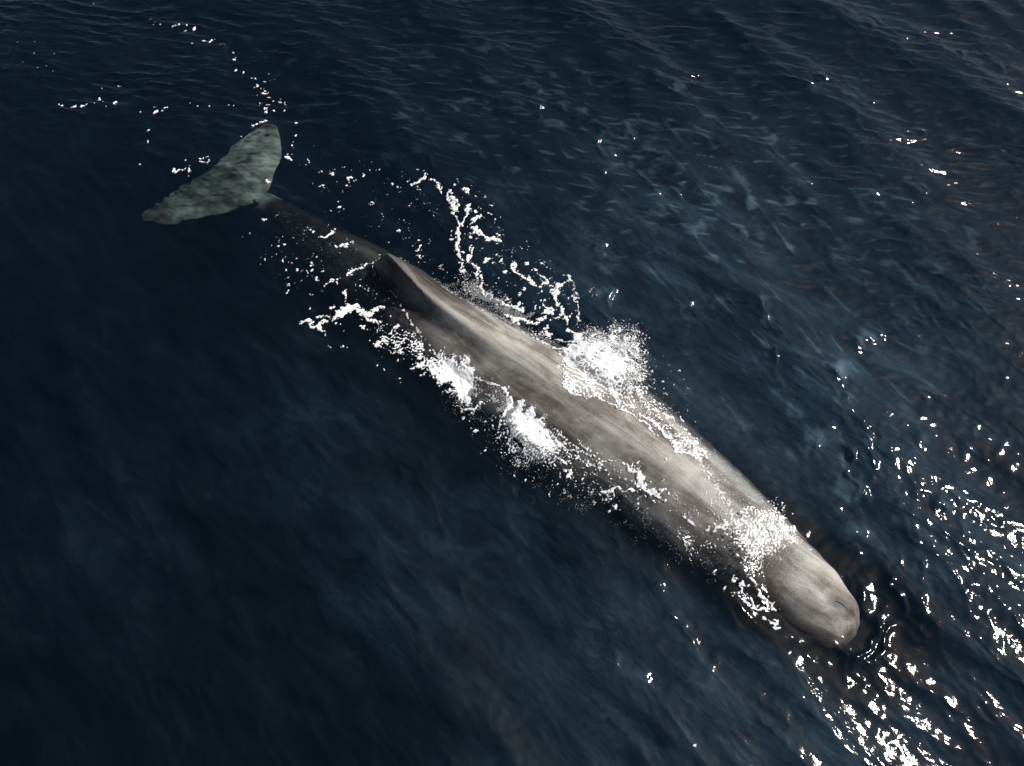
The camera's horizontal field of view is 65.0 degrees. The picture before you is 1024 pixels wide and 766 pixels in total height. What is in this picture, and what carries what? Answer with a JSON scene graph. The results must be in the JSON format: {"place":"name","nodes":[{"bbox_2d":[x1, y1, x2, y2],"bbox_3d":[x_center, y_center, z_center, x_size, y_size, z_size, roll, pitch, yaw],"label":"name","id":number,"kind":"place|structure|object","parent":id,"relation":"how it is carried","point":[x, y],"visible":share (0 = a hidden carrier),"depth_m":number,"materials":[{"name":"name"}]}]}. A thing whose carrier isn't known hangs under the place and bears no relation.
{"place":"outdoors","nodes":[
{"label":"outdoors","id":0,"kind":"place"},
{"bbox_2d":[0,0,1023,765],"label":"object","id":1,"kind":"structure","parent":0,"point":[230,535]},
{"bbox_2d":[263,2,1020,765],"bbox_3d":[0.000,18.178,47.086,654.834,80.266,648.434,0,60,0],"label":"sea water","id":2,"kind":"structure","parent":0,"point":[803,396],"depth_m":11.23,"materials":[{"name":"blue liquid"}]},
{"bbox_2d":[34,24,353,219],"bbox_3d":[-5.910,-5.088,14.488,7.300,0.225,3.015,35,66,18],"label":"foam trail","id":3,"kind":"object","parent":2,"relation":"on","point":[188,170],"visible":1,"depth_m":14.25,"materials":[{"name":"white liquid"}]},
{"bbox_2d":[264,229,396,347],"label":"foam flecks","id":4,"kind":"object","parent":2,"relation":"on","point":[343,311],"visible":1,"depth_m":12.16,"materials":[{"name":"white liquid"}]},
{"bbox_2d":[328,169,593,339],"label":"foam streaks","id":5,"kind":"object","parent":2,"relation":"on","point":[556,292],"visible":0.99,"depth_m":12.56,"materials":[{"name":"white liquid"}]},
{"bbox_2d":[140,123,859,653],"bbox_3d":[-0.417,-0.347,12.766,12.804,2.776,2.879,33,65,17],"label":"sperm whale","id":6,"kind":"object","parent":2,"relation":"on","point":[806,591],"visible":0.92,"depth_m":11.16,"materials":[{"name":"grey"}]},
{"bbox_2d":[343,304,792,653],"bbox_3d":[0.703,1.001,10.829,7.321,0.306,1.396,36,66,19],"label":"foam wash","id":7,"kind":"object","parent":2,"relation":"on","point":[460,378],"visible":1,"depth_m":11.05,"materials":[{"name":"white liquid"}]},
{"bbox_2d":[453,271,700,468],"bbox_3d":[0.842,-0.323,11.527,3.495,0.430,3.381,0,60,0],"label":"sea spray","id":8,"kind":"object","parent":2,"relation":"on","point":[624,345],"visible":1,"depth_m":11.57,"materials":[{"name":"white liquid"}]},
{"bbox_2d":[540,306,798,554],"bbox_3d":[2.495,0.474,11.151,4.832,0.389,1.898,37,67,19],"label":"foam splash","id":9,"kind":"object","parent":2,"relation":"on","point":[607,362],"visible":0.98,"depth_m":11.28,"materials":[{"name":"white liquid"}]}
]}

